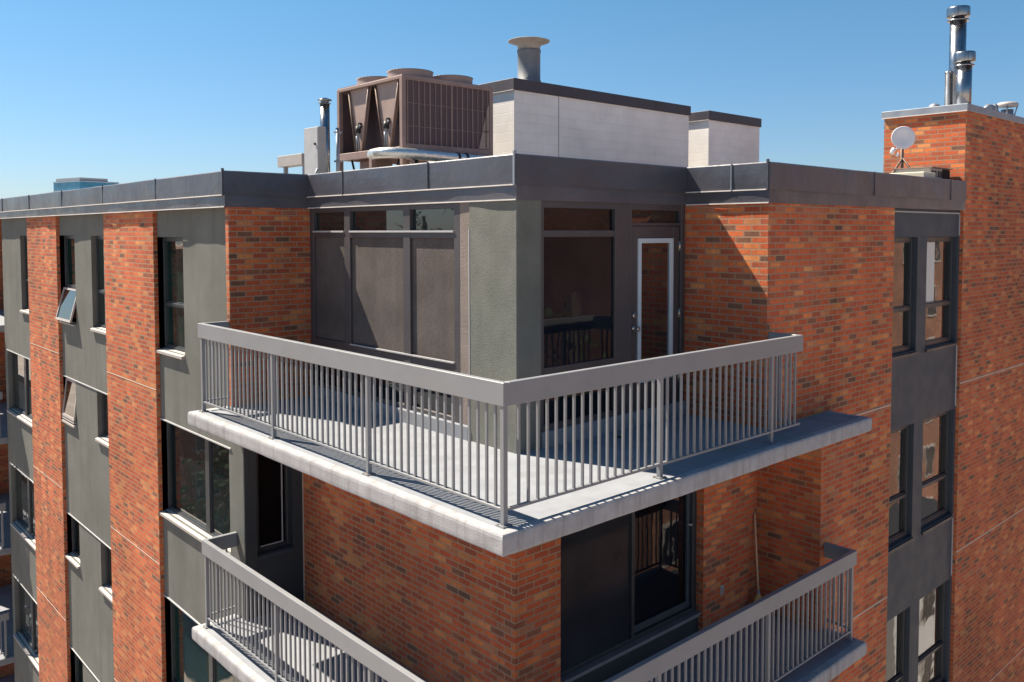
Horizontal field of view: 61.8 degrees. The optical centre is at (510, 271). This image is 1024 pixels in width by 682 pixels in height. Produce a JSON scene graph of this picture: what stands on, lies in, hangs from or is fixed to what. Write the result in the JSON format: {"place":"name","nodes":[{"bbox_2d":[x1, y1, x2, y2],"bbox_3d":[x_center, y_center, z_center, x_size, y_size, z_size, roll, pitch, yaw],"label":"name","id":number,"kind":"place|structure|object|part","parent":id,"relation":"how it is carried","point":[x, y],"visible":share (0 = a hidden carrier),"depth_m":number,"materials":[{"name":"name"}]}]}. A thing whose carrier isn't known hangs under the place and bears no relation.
{"place":"outdoors","nodes":[
{"label":"outdoors","id":0,"kind":"place"},
{"bbox_2d":[0,0,1023,198],"label":"sky","id":1,"kind":"structure","parent":0,"point":[121,91],"materials":[{"name":"blue"}]},
{"label":"ground","id":2,"kind":"structure","parent":0,"visible":0},
{"bbox_2d":[53,177,118,191],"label":"office tower","id":3,"kind":"structure","parent":2,"relation":"on","point":[63,184],"depth_m":249.96,"materials":[{"name":"blue glass"}]},
{"bbox_2d":[0,103,1023,681],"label":"apartment building","id":4,"kind":"structure","parent":2,"relation":"on","point":[132,477],"depth_m":10.68,"materials":[{"name":"red brick"}]},
{"bbox_2d":[0,392,2,437],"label":"balcony railing","id":5,"kind":"object","parent":4,"relation":"on","point":[1,395],"visible":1,"depth_m":20.07,"materials":[{"name":"grey metal"}]},
{"bbox_2d":[0,502,5,548],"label":"balcony railing","id":6,"kind":"object","parent":4,"relation":"on","point":[2,507],"visible":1,"depth_m":20.17,"materials":[{"name":"grey metal"}]},
{"bbox_2d":[0,612,8,657],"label":"balcony railing","id":7,"kind":"object","parent":4,"relation":"on","point":[4,617],"visible":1,"depth_m":20.28,"materials":[{"name":"grey metal"}]},
{"bbox_2d":[7,352,31,427],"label":"window","id":8,"kind":"structure","parent":4,"relation":"in","point":[21,368],"depth_m":19.16,"materials":[{"name":"black glass"}]},
{"bbox_2d":[10,468,35,550],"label":"window","id":9,"kind":"structure","parent":4,"relation":"in","point":[24,488],"depth_m":19.28,"materials":[{"name":"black glass"}]},
{"bbox_2d":[19,236,28,314],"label":"window","id":10,"kind":"structure","parent":4,"relation":"in","point":[25,237],"depth_m":18.51,"materials":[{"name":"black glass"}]},
{"bbox_2d":[13,582,38,671],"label":"window","id":11,"kind":"structure","parent":4,"relation":"in","point":[28,620],"depth_m":19.39,"materials":[{"name":"black glass"}]},
{"bbox_2d":[55,235,75,325],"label":"window","id":12,"kind":"structure","parent":4,"relation":"in","point":[66,311],"depth_m":16.02,"materials":[{"name":"black glass"}]},
{"bbox_2d":[61,377,76,427],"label":"window","id":13,"kind":"structure","parent":4,"relation":"in","point":[69,417],"depth_m":16.07,"materials":[{"name":"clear glass"}]},
{"bbox_2d":[65,517,79,568],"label":"window","id":14,"kind":"structure","parent":4,"relation":"in","point":[75,552],"depth_m":16.37,"materials":[{"name":"black glass"}]},
{"bbox_2d":[75,654,82,681],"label":"window","id":15,"kind":"structure","parent":4,"relation":"in","point":[78,663],"depth_m":16.56,"materials":[{"name":"black glass"}]},
{"bbox_2d":[90,236,105,334],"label":"window","id":16,"kind":"structure","parent":4,"relation":"in","point":[100,272],"depth_m":14.76,"materials":[{"name":"black glass"}]},
{"bbox_2d":[95,393,108,447],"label":"window","id":17,"kind":"structure","parent":4,"relation":"in","point":[104,397],"depth_m":14.80,"materials":[{"name":"black glass"}]},
{"bbox_2d":[99,545,111,602],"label":"window","id":18,"kind":"structure","parent":4,"relation":"in","point":[108,586],"depth_m":14.91,"materials":[{"name":"black glass"}]},
{"bbox_2d":[156,237,184,359],"bbox_3d":[-4.791,0.359,12.165,0.175,1.685,0.960,-2,4,-42],"label":"window","id":19,"kind":"structure","parent":4,"relation":"in","point":[173,282],"depth_m":12.30,"materials":[{"name":"black glass"}]},
{"bbox_2d":[159,422,230,553],"bbox_3d":[-4.324,2.919,11.772,0.175,1.415,2.340,-2,4,-42],"label":"window","id":20,"kind":"structure","parent":4,"relation":"in","point":[197,467],"depth_m":11.88,"materials":[{"name":"black glass"}]},
{"bbox_2d":[170,601,232,681],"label":"window","id":21,"kind":"structure","parent":4,"relation":"in","point":[190,662],"depth_m":12.35,"materials":[{"name":"green glass"}]},
{"bbox_2d":[256,453,293,559],"bbox_3d":[-3.021,2.783,10.887,0.500,1.655,0.130,-2,4,-42],"label":"window","id":22,"kind":"structure","parent":4,"relation":"in","point":[272,477],"depth_m":10.93,"materials":[{"name":"black glass"}]},
{"bbox_2d":[277,153,304,173],"bbox_3d":[-4.142,-1.786,16.442,0.220,0.880,0.970,-2,4,-42],"label":"roof duct","id":23,"kind":"object","parent":4,"relation":"on","point":[285,162],"visible":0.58,"depth_m":16.34,"materials":[{"name":"beige metal"}]},
{"bbox_2d":[304,126,325,173],"bbox_3d":[-3.486,-1.920,15.218,0.240,1.260,0.575,-2,4,-42],"label":"metal cabinet","id":24,"kind":"object","parent":4,"relation":"on","point":[314,150],"visible":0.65,"depth_m":15.11,"materials":[{"name":"grey metal"}]},
{"bbox_3d":[-3.541,-1.955,15.214,0.005,1.150,0.465,-2,4,-42],"label":"cabinet door","id":25,"kind":"part","parent":24,"relation":"part of","materials":[{"name":"grey metal"}]},
{"bbox_2d":[318,98,331,172],"bbox_3d":[-3.327,-2.204,15.386,0.247,1.810,0.247,-2,4,-42],"label":"flue pipe","id":26,"kind":"object","parent":4,"relation":"on","point":[324,104],"visible":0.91,"depth_m":15.31,"materials":[{"name":"metal"}]},
{"bbox_2d":[334,128,341,171],"bbox_3d":[-3.054,-1.914,15.188,0.120,1.250,0.080,-2,4,-42],"label":"conduit pole","id":27,"kind":"object","parent":4,"relation":"on","point":[337,160],"visible":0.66,"depth_m":15.14,"materials":[{"name":"silver metal"}]},
{"bbox_2d":[310,202,460,422],"bbox_3d":[-1.554,0.380,10.151,0.070,2.350,3.148,-2,4,-42],"label":"window","id":28,"kind":"structure","parent":4,"relation":"in","point":[391,291],"depth_m":9.97,"materials":[{"name":"grey glass"}]},
{"bbox_2d":[337,68,492,170],"bbox_3d":[-1.900,-2.590,17.024,2.183,2.445,2.264,-2,4,-42],"label":"rooftop chiller","id":29,"kind":"object","parent":4,"relation":"on","point":[417,108],"visible":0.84,"depth_m":16.32,"materials":[{"name":"beige paint"}]},
{"bbox_2d":[367,147,484,163],"bbox_3d":[-0.907,-1.791,16.147,3.576,0.908,0.707,-2,3,-32],"label":"insulated pipe","id":30,"kind":"object","parent":4,"relation":"on","point":[401,153],"visible":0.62,"depth_m":15.31,"materials":[{"name":"silver metal"}]},
{"bbox_2d":[198,321,802,528],"bbox_3d":[-0.334,1.189,9.738,4.289,1.070,5.591,-2,4,-42],"label":"balcony railing","id":31,"kind":"object","parent":4,"relation":"on","point":[503,395],"visible":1,"depth_m":7.57,"materials":[{"name":"grey metal"}]},
{"bbox_2d":[202,531,856,681],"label":"balcony railing","id":32,"kind":"object","parent":4,"relation":"on","point":[650,668],"visible":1,"depth_m":8.98,"materials":[{"name":"grey metal"}]},
{"bbox_2d":[427,78,690,166],"bbox_3d":[1.032,-2.881,21.303,6.142,2.600,3.920,-2,4,-42],"label":"block penthouse","id":33,"kind":"object","parent":4,"relation":"on","point":[530,117],"visible":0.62,"depth_m":19.29,"materials":[{"name":"paint"}]},
{"bbox_2d":[508,36,549,81],"bbox_3d":[0.414,-4.558,18.804,0.930,1.025,0.930,-2,4,-42],"label":"vent stack","id":34,"kind":"object","parent":33,"relation":"on","point":[528,51],"visible":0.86,"depth_m":18.58,"materials":[{"name":"grey paint"}]},
{"bbox_2d":[541,201,617,431],"bbox_3d":[0.716,0.428,8.946,1.168,2.340,0.070,-2,4,-42],"label":"window","id":35,"kind":"structure","parent":4,"relation":"in","point":[579,240],"depth_m":8.93,"materials":[{"name":"black glass"}]},
{"bbox_2d":[561,491,700,681],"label":"patio door","id":36,"kind":"structure","parent":4,"relation":"in","point":[628,581],"depth_m":9.40,"materials":[{"name":"black glass"}]},
{"bbox_2d":[631,226,680,408],"bbox_3d":[1.684,0.507,9.780,0.900,2.042,0.133,-2,4,-42],"label":"door","id":37,"kind":"structure","parent":4,"relation":"in","point":[655,249],"depth_m":9.79,"materials":[{"name":"black glass"}]},
{"bbox_2d":[688,110,761,166],"bbox_3d":[5.060,-3.029,24.567,2.542,2.580,3.280,-2,4,-42],"label":"block penthouse","id":38,"kind":"object","parent":4,"relation":"on","point":[718,138],"visible":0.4,"depth_m":22.98,"materials":[{"name":"paint"}]},
{"bbox_2d":[754,514,761,600],"bbox_3d":[3.106,3.708,10.746,0.188,1.250,0.218,-2,4,-42],"label":"broom","id":39,"kind":"object","parent":4,"relation":"on","point":[758,596],"visible":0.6,"depth_m":10.78,"materials":[{"name":"brown wood"}]},
{"bbox_2d":[886,609,905,681],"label":"window","id":40,"kind":"structure","parent":4,"relation":"in","point":[895,643],"depth_m":12.17,"materials":[{"name":"black glass"}]},
{"bbox_2d":[888,425,913,554],"bbox_3d":[5.360,3.002,11.880,0.885,1.680,0.150,-2,4,-42],"label":"window","id":41,"kind":"structure","parent":4,"relation":"in","point":[899,438],"depth_m":12.03,"materials":[{"name":"black glass"}]},
{"bbox_2d":[890,126,914,172],"bbox_3d":[5.988,-1.725,12.892,0.561,0.916,0.478,-2,4,-42],"label":"satellite dish","id":42,"kind":"object","parent":4,"relation":"on","point":[902,138],"visible":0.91,"depth_m":12.91,"materials":[{"name":"white metal"}]},
{"bbox_2d":[892,237,917,359],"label":"window","id":43,"kind":"structure","parent":4,"relation":"in","point":[903,246],"depth_m":11.91,"materials":[{"name":"clear glass"}]},
{"bbox_2d":[890,166,952,178],"bbox_3d":[6.124,-1.389,12.833,1.140,0.312,0.640,-2,4,-42],"label":"condensing unit","id":44,"kind":"object","parent":4,"relation":"on","point":[937,172],"visible":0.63,"depth_m":12.67,"materials":[{"name":"beige metal"}]},
{"bbox_2d":[918,582,945,681],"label":"window","id":45,"kind":"structure","parent":4,"relation":"in","point":[932,606],"depth_m":13.03,"materials":[{"name":"clear glass"}]},
{"bbox_2d":[921,410,953,534],"bbox_3d":[6.337,2.960,12.763,1.120,1.680,0.150,-2,4,-42],"label":"window","id":46,"kind":"structure","parent":4,"relation":"in","point":[935,462],"depth_m":12.87,"materials":[{"name":"clear glass"}]},
{"bbox_2d":[925,237,957,351],"bbox_3d":[6.333,0.318,12.640,1.120,1.650,0.150,-2,4,-42],"label":"window","id":47,"kind":"structure","parent":4,"relation":"in","point":[939,274],"depth_m":12.75,"materials":[{"name":"clear glass"}]},
{"bbox_2d":[944,71,952,104],"bbox_3d":[7.088,-2.827,13.831,0.124,0.790,0.124,-2,4,-42],"label":"chimney flue","id":48,"kind":"object","parent":4,"relation":"on","point":[948,88],"visible":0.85,"depth_m":13.78,"materials":[{"name":"metal"}]},
{"bbox_2d":[946,5,970,104],"bbox_3d":[7.230,-3.348,13.828,0.344,1.830,0.344,-2,4,-42],"label":"chimney flue","id":49,"kind":"object","parent":4,"relation":"on","point":[957,16],"visible":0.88,"depth_m":13.71,"materials":[{"name":"metal"}]},
{"bbox_2d":[953,50,975,103],"bbox_3d":[7.179,-2.944,13.530,0.316,1.050,0.316,-2,4,-42],"label":"chimney flue","id":50,"kind":"object","parent":4,"relation":"on","point":[963,60],"visible":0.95,"depth_m":13.43,"materials":[{"name":"metal"}]},
{"bbox_2d":[984,104,998,110],"bbox_3d":[8.128,-2.657,14.534,0.266,0.380,0.166,-1,3,-17],"label":"roof vent","id":51,"kind":"object","parent":4,"relation":"on","point":[993,106],"visible":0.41,"depth_m":14.49,"materials":[{"name":"silver metal"}]},
{"bbox_2d":[997,101,1018,114],"bbox_3d":[8.959,-2.779,15.419,0.356,0.540,0.356,-2,4,-42],"label":"mushroom vent","id":52,"kind":"object","parent":4,"relation":"on","point":[1009,104],"visible":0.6,"depth_m":15.32,"materials":[{"name":"metal"}]}
]}

